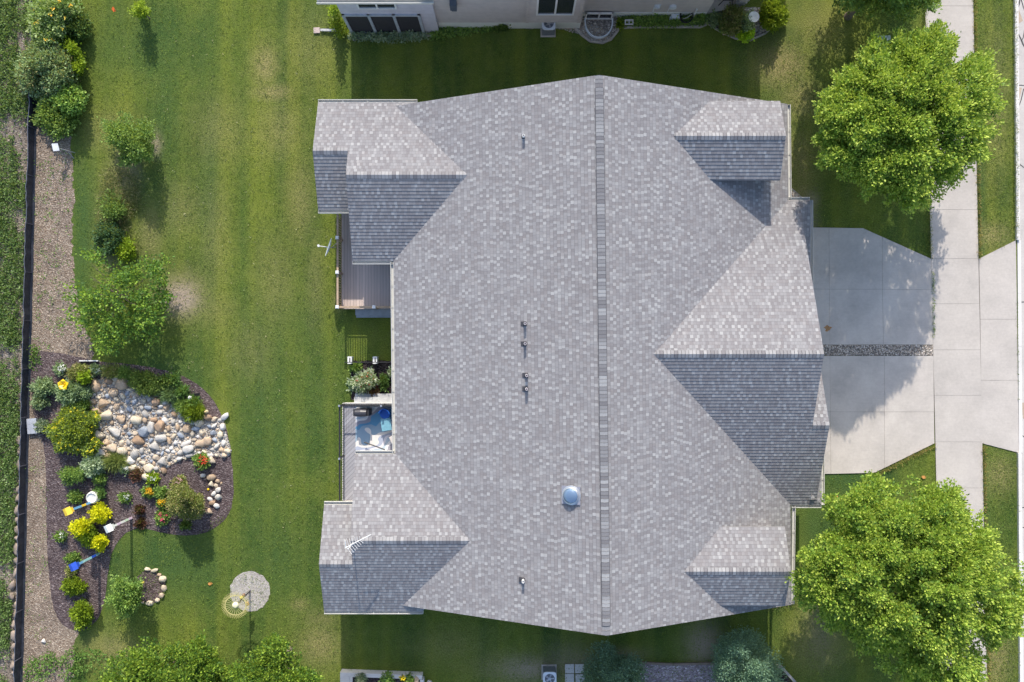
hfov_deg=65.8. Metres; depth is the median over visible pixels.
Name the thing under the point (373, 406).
privacy screen
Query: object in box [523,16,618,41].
gravel edge
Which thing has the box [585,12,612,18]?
basement window
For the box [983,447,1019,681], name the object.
lawn
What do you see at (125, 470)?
white petunia
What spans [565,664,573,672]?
paving slab
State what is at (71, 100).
broad leaf bush
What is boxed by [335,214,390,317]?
wood deck
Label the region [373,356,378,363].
utility box
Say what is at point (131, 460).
river boulder
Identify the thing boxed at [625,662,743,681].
red rock bed
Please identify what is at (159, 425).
river boulder
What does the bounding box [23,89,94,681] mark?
wood chip strip
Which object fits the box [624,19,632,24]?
vent cover
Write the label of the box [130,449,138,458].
river boulder
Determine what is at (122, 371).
ornamental grass
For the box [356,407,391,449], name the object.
patio rug
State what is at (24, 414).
silt fence
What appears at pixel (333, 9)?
leafy vine
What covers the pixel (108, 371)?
ornamental grass
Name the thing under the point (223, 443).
river stone
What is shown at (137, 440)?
river boulder
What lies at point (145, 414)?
river stone
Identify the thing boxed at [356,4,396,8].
window
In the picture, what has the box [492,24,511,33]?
hosta
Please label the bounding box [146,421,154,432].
river boulder
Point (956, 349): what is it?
sidewalk
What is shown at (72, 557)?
boxwood
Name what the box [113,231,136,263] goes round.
yellow green shrub
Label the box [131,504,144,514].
burgundy plant
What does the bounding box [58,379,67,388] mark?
flower ornament
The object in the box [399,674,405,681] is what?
yellow flower
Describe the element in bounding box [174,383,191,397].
lily clump
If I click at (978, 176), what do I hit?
edge blades
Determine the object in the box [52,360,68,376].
white petunia
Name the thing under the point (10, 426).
field crop
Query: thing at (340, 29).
leafy vine
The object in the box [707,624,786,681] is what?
blue spruce
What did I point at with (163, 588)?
ring stone
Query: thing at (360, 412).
gas grill
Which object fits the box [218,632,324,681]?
round tree
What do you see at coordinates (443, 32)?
ground cover
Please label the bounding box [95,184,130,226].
weedy bush
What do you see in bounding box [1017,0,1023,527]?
road crack seal
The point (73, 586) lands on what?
spirea shrub
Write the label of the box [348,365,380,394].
dappled willow
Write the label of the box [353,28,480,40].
planting strip
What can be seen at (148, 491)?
marigold
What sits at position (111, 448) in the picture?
river boulder
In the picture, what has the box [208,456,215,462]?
river boulder
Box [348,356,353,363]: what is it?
utility box
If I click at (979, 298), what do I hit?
driveway apron joint base
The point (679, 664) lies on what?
bed edging
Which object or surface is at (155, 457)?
river stone
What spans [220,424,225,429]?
river stone
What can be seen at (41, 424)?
sage plant
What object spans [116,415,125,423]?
river boulder
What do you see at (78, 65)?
lime bush
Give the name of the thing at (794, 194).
corner pebbles
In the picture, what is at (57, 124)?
drooping bush
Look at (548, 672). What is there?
air conditioner
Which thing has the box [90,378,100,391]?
river boulder
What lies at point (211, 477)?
row stone
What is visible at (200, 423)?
river boulder
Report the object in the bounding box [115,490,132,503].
white petunia
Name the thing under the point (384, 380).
plant
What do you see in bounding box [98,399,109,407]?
river boulder
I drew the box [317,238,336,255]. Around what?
satellite dish
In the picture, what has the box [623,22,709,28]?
bed edging
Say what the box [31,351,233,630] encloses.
garden bed
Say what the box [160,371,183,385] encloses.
lily clump
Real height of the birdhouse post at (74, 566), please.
2.376 m
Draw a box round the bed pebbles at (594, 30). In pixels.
[520,23,612,40]
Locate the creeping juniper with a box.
[124,368,163,397]
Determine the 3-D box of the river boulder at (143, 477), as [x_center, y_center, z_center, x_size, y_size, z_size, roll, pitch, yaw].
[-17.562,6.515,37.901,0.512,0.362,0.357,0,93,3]
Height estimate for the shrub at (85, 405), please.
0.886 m
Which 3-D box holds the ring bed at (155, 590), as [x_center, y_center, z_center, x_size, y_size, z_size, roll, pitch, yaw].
[-17.364,11.777,37.989,1.504,0.003,1.615,0,90,0]
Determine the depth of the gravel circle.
37.98 m
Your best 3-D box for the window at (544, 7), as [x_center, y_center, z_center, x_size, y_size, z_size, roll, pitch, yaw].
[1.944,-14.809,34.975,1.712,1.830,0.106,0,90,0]
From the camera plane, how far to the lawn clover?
37.96 m
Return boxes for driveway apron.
[979,240,1018,452]
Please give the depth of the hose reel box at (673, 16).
37.63 m
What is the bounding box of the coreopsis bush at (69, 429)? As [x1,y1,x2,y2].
[42,402,103,458]
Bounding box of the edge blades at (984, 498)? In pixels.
[981,446,991,681]
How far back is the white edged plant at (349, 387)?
37.80 m
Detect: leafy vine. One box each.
[326,4,339,17]
[328,13,348,39]
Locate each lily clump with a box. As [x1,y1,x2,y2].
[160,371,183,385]
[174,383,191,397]
[185,393,202,408]
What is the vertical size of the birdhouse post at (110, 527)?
2.276 m
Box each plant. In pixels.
[32,417,49,433]
[91,485,106,500]
[128,467,143,483]
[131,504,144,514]
[133,517,149,530]
[345,373,356,393]
[348,359,362,373]
[354,672,368,681]
[365,385,380,396]
[377,372,391,392]
[378,670,394,681]
[386,365,391,379]
[404,672,415,681]
[615,17,626,31]
[706,8,724,28]
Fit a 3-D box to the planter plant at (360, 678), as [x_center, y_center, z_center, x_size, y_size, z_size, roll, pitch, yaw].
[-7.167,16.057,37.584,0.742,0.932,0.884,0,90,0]
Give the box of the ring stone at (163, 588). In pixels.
[161,585,166,591]
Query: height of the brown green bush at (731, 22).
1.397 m
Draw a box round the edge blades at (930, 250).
[922,8,933,258]
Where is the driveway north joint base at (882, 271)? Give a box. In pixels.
[814,227,922,344]
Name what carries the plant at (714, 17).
on the corner bed at (758, 23)
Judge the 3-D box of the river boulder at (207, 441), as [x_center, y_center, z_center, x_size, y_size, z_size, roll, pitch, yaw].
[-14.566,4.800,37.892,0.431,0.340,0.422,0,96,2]
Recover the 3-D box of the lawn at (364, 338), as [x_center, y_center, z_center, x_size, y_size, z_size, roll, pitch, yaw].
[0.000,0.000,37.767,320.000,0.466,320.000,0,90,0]
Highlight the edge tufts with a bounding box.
[767,595,801,611]
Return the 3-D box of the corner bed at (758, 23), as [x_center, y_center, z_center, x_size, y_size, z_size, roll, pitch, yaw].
[11.013,-15.256,37.989,3.365,0.003,1.547,0,90,0]
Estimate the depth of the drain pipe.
37.86 m
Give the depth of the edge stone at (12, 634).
37.78 m
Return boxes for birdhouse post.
[63,502,90,515]
[69,552,100,571]
[104,517,131,532]
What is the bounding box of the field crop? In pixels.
[0,0,29,681]
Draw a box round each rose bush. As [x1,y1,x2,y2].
[153,509,170,527]
[168,473,187,489]
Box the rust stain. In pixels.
[824,325,831,331]
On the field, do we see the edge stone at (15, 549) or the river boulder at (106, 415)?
the edge stone at (15, 549)
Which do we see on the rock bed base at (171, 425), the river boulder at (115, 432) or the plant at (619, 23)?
the river boulder at (115, 432)
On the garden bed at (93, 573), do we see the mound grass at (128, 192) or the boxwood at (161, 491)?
the boxwood at (161, 491)
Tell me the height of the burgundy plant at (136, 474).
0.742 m
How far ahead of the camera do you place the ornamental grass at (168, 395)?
37.61 m
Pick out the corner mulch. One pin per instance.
(787, 679)
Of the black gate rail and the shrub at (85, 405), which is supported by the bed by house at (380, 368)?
the black gate rail
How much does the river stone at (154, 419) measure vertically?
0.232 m
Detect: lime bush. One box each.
[59,35,87,77]
[759,0,789,33]
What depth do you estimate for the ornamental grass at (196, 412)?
37.60 m
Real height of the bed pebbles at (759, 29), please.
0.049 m
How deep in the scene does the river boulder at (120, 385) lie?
37.77 m
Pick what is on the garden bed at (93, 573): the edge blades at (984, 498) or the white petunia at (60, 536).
the white petunia at (60, 536)
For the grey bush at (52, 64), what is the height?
2.078 m
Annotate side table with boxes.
[380,418,391,430]
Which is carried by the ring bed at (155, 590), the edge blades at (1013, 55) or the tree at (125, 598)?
the tree at (125, 598)
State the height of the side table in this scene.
0.480 m
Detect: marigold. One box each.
[139,483,155,498]
[155,495,166,509]
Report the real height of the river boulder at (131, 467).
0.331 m
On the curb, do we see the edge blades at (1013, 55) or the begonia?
the edge blades at (1013, 55)
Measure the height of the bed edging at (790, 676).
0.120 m
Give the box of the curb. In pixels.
[1013,0,1023,681]
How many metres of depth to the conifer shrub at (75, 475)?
37.51 m
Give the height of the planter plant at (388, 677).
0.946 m
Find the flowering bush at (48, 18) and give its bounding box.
[24,0,84,48]
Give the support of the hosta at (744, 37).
on the corner bed at (758, 23)
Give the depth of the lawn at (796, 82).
37.96 m
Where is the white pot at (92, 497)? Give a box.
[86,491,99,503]
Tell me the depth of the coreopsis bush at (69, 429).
37.30 m
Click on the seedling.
(185, 524)
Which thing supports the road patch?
on the road
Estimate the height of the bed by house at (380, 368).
0.003 m
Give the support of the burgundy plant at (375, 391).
on the bed by house at (380, 368)
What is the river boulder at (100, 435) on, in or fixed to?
on the rock bed base at (171, 425)
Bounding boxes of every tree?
[57,243,176,357]
[96,108,157,170]
[97,629,228,681]
[101,574,145,618]
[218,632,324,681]
[785,469,1023,681]
[810,18,1010,218]
[832,0,942,26]
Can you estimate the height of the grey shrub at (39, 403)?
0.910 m
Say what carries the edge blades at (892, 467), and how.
on the lawn at (364, 338)
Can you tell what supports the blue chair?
on the patio rug
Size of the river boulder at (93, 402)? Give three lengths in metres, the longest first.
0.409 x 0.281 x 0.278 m
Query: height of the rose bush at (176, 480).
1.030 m
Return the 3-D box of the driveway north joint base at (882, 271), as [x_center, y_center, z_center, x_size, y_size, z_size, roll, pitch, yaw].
[17.004,-2.640,37.961,6.360,0.003,5.640,0,90,0]
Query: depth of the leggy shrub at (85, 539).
37.48 m
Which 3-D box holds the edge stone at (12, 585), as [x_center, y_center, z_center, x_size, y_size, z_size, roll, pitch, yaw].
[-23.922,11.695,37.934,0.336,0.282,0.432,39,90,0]
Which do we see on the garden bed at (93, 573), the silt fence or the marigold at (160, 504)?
the marigold at (160, 504)
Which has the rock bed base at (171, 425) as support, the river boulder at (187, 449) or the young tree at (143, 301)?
the river boulder at (187, 449)
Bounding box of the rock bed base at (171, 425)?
[93,378,230,473]
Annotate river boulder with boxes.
[89,399,95,404]
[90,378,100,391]
[93,448,104,455]
[94,430,105,439]
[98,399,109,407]
[99,410,112,419]
[104,378,112,384]
[105,444,116,453]
[108,388,117,396]
[108,427,120,436]
[115,378,127,389]
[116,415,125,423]
[116,447,127,455]
[127,456,135,464]
[128,464,136,469]
[130,416,141,423]
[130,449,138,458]
[132,436,144,444]
[138,426,148,436]
[141,473,148,480]
[143,464,153,472]
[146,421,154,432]
[149,442,159,450]
[152,397,159,405]
[154,420,165,431]
[155,434,166,441]
[157,457,166,465]
[180,440,190,446]
[182,424,191,432]
[182,445,193,453]
[185,453,192,457]
[191,426,200,431]
[194,419,203,426]
[195,440,204,446]
[202,414,212,420]
[203,437,211,445]
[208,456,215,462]
[221,413,228,419]
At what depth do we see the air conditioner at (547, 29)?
37.33 m
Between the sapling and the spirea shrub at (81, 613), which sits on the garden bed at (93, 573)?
the spirea shrub at (81, 613)
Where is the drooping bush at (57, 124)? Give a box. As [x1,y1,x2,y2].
[28,93,82,143]
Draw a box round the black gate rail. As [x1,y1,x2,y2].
[345,362,390,362]
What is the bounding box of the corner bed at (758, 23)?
[716,7,765,36]
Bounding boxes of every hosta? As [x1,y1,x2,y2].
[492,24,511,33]
[734,28,755,43]
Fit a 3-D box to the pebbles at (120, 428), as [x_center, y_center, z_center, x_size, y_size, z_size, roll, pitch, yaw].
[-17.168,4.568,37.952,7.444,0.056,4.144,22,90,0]
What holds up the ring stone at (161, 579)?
on the ring bed at (155, 590)
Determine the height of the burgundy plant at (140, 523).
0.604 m
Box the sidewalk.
[925,0,986,681]
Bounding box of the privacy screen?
[356,406,391,406]
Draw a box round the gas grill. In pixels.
[353,408,371,416]
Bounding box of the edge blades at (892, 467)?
[876,444,937,473]
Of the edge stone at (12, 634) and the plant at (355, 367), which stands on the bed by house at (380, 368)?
the plant at (355, 367)
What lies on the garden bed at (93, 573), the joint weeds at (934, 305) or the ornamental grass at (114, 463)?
the ornamental grass at (114, 463)
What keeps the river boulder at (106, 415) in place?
on the rock bed base at (171, 425)
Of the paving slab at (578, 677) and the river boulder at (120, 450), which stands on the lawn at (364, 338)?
the paving slab at (578, 677)
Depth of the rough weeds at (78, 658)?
37.87 m
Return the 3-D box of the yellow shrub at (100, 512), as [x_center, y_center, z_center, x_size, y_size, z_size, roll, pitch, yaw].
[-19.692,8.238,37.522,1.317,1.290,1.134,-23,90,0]
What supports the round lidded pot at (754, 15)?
on the corner bed at (758, 23)
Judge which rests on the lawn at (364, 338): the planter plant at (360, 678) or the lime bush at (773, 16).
the lime bush at (773, 16)
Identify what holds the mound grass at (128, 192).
on the lawn at (364, 338)
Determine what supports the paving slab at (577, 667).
on the lawn at (364, 338)
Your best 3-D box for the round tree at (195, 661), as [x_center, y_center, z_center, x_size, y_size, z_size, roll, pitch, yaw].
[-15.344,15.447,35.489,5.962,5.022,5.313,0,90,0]
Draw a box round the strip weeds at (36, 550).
[25,450,50,644]
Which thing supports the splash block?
on the lawn at (364, 338)
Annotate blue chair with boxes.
[379,408,390,418]
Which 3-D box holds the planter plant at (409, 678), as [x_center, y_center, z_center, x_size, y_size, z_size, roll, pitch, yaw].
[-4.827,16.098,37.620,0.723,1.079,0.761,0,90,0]
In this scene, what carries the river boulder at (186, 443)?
on the rock bed base at (171, 425)
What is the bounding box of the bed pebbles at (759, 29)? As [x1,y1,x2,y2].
[733,26,765,36]
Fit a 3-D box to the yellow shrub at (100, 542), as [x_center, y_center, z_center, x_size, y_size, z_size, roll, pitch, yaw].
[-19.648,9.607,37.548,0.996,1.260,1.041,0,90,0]
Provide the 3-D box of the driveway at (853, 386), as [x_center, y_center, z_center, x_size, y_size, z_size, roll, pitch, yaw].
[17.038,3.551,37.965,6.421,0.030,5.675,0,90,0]
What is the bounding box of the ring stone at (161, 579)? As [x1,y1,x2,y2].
[159,576,166,581]
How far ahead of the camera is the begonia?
37.64 m
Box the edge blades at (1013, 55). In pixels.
[1012,1,1019,237]
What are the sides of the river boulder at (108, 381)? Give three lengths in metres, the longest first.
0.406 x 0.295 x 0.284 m
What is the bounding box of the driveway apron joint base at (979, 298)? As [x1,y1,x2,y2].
[979,241,1016,448]
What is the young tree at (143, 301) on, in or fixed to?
on the lawn at (364, 338)
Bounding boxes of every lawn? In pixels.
[34,0,1018,681]
[343,449,935,681]
[348,8,929,254]
[975,0,1015,252]
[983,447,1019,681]
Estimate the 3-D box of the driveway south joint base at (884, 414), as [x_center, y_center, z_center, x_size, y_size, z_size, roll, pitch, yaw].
[17.040,3.552,37.961,6.432,0.003,5.688,0,90,0]
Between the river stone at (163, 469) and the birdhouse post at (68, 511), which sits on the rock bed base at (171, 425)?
the river stone at (163, 469)
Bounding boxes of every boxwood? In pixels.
[62,551,82,563]
[66,489,84,504]
[92,472,107,486]
[153,484,168,498]
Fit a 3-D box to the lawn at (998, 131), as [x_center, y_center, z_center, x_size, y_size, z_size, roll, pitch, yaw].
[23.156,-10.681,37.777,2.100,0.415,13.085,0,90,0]
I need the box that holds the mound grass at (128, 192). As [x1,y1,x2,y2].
[92,165,143,258]
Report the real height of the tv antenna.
1.165 m
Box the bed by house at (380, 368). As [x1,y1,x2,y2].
[351,360,391,399]
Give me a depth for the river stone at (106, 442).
37.87 m
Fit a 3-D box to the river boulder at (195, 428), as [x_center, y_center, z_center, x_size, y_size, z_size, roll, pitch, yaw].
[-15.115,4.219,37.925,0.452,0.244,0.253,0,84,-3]
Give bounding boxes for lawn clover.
[123,30,338,550]
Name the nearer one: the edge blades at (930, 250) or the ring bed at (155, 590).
the edge blades at (930, 250)
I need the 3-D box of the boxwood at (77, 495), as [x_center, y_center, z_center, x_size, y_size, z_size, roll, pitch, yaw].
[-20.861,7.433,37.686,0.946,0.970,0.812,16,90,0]
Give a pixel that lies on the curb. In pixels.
(1019, 495)
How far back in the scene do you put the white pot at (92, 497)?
37.63 m
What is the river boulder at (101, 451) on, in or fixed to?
on the rock bed base at (171, 425)
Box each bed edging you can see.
[574,28,618,43]
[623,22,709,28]
[642,661,713,665]
[708,24,769,40]
[777,664,795,681]
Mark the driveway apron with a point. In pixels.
(998, 341)
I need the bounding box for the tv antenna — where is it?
[344,535,369,553]
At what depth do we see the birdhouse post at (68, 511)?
35.74 m
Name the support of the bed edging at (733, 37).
on the lawn at (364, 338)
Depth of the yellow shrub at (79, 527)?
37.26 m
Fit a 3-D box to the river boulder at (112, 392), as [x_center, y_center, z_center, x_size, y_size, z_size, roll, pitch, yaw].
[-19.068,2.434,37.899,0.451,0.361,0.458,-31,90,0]
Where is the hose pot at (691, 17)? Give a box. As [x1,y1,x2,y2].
[680,13,692,23]
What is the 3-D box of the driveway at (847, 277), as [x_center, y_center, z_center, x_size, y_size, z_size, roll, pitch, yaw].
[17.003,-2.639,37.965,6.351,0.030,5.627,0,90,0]
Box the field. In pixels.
[0,0,30,681]
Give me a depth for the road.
37.99 m
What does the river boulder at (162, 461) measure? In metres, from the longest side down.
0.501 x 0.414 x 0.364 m
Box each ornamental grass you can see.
[98,362,119,378]
[99,452,129,475]
[112,364,131,380]
[154,384,178,404]
[170,397,188,413]
[175,397,206,427]
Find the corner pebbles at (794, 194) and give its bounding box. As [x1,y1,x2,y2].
[792,191,799,196]
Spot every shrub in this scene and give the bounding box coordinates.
[26,376,56,397]
[29,393,51,410]
[53,377,94,406]
[55,466,85,485]
[59,575,87,597]
[62,562,77,577]
[65,362,91,383]
[66,398,92,410]
[67,516,91,537]
[67,597,94,631]
[73,522,98,549]
[75,369,92,384]
[78,453,105,478]
[87,501,112,524]
[90,219,124,256]
[90,533,109,552]
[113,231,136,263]
[154,371,175,390]
[162,482,206,521]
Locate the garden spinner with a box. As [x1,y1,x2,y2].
[221,591,250,617]
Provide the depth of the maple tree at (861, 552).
30.91 m
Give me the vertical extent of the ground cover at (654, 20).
0.826 m
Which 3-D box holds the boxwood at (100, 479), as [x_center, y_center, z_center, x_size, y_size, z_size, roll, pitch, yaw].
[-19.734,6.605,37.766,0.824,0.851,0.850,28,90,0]
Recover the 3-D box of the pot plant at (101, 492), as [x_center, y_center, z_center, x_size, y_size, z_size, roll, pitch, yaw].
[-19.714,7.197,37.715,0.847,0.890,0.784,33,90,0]
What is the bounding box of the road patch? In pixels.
[1019,11,1023,418]
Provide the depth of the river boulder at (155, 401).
37.78 m
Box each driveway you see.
[813,227,932,344]
[821,356,933,473]
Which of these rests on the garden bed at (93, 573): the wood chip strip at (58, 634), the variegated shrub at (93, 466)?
the variegated shrub at (93, 466)
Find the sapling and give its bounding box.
[127,0,151,20]
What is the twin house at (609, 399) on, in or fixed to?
on the lawn at (364, 338)
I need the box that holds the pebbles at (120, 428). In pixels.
[90,376,231,473]
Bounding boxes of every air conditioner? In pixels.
[540,22,555,36]
[541,664,556,681]
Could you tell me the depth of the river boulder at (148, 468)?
37.82 m
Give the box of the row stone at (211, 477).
[206,474,215,480]
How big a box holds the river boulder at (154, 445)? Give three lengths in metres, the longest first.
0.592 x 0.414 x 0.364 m
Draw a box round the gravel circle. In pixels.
[230,571,269,610]
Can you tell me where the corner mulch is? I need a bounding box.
[773,670,791,681]
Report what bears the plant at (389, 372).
on the bed by house at (380, 368)
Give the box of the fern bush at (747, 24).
[740,8,755,32]
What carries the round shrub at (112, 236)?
on the lawn at (364, 338)
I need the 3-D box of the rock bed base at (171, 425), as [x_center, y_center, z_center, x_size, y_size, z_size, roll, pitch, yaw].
[-17.145,4.581,37.986,7.362,0.003,4.084,23,90,0]
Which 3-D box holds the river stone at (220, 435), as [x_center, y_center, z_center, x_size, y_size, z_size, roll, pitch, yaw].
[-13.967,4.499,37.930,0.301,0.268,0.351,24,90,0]
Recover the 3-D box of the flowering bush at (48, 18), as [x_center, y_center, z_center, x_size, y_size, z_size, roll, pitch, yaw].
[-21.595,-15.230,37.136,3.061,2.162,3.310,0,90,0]
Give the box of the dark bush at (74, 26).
[62,10,93,43]
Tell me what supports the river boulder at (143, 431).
on the rock bed base at (171, 425)
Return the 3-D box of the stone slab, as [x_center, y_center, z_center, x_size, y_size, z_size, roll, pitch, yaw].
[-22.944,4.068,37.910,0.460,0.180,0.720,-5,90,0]
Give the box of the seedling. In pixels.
[179,520,192,530]
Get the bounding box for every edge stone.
[8,592,14,600]
[9,580,15,589]
[10,630,14,641]
[13,542,16,554]
[14,505,17,515]
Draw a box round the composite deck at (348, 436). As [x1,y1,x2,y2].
[338,394,391,500]
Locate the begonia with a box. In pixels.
[191,451,210,471]
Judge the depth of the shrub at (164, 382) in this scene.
37.64 m
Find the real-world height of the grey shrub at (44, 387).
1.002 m
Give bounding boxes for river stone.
[103,439,109,444]
[114,403,119,409]
[142,410,148,417]
[150,417,157,421]
[152,454,158,460]
[160,466,166,473]
[199,429,205,435]
[217,431,222,438]
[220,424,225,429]
[221,440,226,446]
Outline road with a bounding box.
[1018,0,1023,667]
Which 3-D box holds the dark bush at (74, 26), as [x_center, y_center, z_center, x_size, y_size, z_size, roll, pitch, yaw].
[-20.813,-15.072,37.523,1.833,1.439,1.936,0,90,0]
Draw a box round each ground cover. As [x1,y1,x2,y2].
[347,29,431,43]
[427,25,498,40]
[617,11,713,29]
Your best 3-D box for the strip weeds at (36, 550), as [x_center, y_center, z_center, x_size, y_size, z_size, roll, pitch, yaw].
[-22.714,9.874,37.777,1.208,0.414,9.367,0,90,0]
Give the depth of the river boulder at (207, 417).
37.79 m
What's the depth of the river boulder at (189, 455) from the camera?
37.84 m
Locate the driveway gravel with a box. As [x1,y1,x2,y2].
[824,345,931,355]
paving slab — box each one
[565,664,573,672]
[565,673,573,681]
[575,664,583,672]
[575,674,584,681]
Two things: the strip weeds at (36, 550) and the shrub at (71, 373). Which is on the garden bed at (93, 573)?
the shrub at (71, 373)
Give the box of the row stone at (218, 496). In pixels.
[215,494,221,499]
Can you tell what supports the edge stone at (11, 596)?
on the field
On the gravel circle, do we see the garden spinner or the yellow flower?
the garden spinner
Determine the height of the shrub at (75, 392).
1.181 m
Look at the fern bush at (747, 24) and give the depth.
37.27 m
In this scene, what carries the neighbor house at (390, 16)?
on the lawn at (364, 338)
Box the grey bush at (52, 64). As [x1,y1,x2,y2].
[10,37,80,100]
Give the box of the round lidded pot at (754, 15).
[749,11,758,21]
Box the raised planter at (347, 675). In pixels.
[340,669,423,681]
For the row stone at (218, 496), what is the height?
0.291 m
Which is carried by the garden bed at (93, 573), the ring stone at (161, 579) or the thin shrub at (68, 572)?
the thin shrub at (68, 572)
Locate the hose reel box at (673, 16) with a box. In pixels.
[669,14,679,19]
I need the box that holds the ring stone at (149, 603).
[145,600,153,605]
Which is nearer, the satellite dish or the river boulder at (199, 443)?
the satellite dish
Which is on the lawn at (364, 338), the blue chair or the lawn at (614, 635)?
the lawn at (614, 635)
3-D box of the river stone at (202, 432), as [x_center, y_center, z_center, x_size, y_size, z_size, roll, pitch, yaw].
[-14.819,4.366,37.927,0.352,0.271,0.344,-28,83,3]
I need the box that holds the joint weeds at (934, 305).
[931,274,935,337]
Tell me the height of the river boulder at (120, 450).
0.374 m
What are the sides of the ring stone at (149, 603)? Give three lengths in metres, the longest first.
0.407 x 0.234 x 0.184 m
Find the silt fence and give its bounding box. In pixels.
[13,0,37,681]
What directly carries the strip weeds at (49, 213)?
on the wood chip strip at (58, 634)
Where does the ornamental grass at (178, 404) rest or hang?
on the garden bed at (93, 573)
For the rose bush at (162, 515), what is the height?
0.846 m
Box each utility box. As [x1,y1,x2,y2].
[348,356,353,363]
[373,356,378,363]
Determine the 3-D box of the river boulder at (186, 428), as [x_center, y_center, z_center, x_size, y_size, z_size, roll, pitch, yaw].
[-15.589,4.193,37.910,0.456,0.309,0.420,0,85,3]
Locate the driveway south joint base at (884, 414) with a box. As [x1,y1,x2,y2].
[830,356,933,467]
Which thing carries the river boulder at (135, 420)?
on the rock bed base at (171, 425)
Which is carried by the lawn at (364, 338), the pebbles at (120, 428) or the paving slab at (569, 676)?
the paving slab at (569, 676)
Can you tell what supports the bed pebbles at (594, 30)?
on the gravel edge at (615, 19)
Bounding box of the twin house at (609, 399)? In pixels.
[313,75,829,635]
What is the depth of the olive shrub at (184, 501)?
36.46 m
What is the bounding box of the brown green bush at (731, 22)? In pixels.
[717,2,745,37]
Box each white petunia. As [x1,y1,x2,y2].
[51,529,68,542]
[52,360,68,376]
[88,363,102,377]
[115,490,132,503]
[119,461,130,475]
[145,470,160,485]
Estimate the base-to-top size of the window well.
0.240 m
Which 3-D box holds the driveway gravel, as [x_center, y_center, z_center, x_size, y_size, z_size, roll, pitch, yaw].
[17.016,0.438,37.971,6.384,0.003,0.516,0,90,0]
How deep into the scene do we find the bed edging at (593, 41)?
37.92 m
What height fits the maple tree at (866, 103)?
7.776 m
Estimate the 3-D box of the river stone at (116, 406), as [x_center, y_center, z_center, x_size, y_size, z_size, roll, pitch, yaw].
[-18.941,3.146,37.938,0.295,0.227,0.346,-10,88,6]
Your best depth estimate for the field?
38.00 m
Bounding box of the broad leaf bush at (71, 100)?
[46,82,89,116]
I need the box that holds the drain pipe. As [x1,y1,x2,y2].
[320,29,333,31]
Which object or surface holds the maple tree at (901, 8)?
on the lawn at (364, 338)
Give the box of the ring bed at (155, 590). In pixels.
[137,570,165,602]
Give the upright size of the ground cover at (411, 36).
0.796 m
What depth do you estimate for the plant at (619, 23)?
37.78 m
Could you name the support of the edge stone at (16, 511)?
on the field
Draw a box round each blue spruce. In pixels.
[577,639,651,681]
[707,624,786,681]
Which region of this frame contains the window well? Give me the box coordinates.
[584,18,612,38]
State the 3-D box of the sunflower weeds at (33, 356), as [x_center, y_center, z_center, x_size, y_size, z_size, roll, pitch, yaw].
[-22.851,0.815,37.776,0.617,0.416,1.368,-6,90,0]
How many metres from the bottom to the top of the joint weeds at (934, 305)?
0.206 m
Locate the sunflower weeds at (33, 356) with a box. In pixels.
[26,344,41,370]
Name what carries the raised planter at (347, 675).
on the lawn at (364, 338)
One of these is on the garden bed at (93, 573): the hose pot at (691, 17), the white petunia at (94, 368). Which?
the white petunia at (94, 368)
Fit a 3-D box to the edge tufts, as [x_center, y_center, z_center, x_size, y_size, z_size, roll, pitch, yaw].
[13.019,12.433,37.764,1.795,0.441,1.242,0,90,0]
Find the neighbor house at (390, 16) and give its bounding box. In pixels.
[316,0,749,33]
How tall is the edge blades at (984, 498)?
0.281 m
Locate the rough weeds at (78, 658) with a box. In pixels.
[22,645,112,681]
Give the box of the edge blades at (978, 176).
[972,0,984,258]
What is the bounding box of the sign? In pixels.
[52,143,74,158]
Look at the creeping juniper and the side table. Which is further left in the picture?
the creeping juniper
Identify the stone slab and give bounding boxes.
[26,418,38,433]
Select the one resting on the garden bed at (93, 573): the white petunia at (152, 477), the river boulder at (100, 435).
the white petunia at (152, 477)
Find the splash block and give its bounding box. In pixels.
[313,27,319,33]
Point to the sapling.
(140, 10)
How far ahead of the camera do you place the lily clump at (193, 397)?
37.65 m
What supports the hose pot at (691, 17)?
on the planting strip
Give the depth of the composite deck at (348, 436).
37.30 m
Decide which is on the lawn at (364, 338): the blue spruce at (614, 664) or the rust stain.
the blue spruce at (614, 664)
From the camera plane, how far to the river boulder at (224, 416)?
37.80 m
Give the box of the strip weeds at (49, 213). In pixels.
[29,149,72,348]
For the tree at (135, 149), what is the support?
on the lawn at (364, 338)
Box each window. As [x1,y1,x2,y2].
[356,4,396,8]
[536,0,576,15]
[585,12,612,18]
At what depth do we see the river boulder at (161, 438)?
37.77 m
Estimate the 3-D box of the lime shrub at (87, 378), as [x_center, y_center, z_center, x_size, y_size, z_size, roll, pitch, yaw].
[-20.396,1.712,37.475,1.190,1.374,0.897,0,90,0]

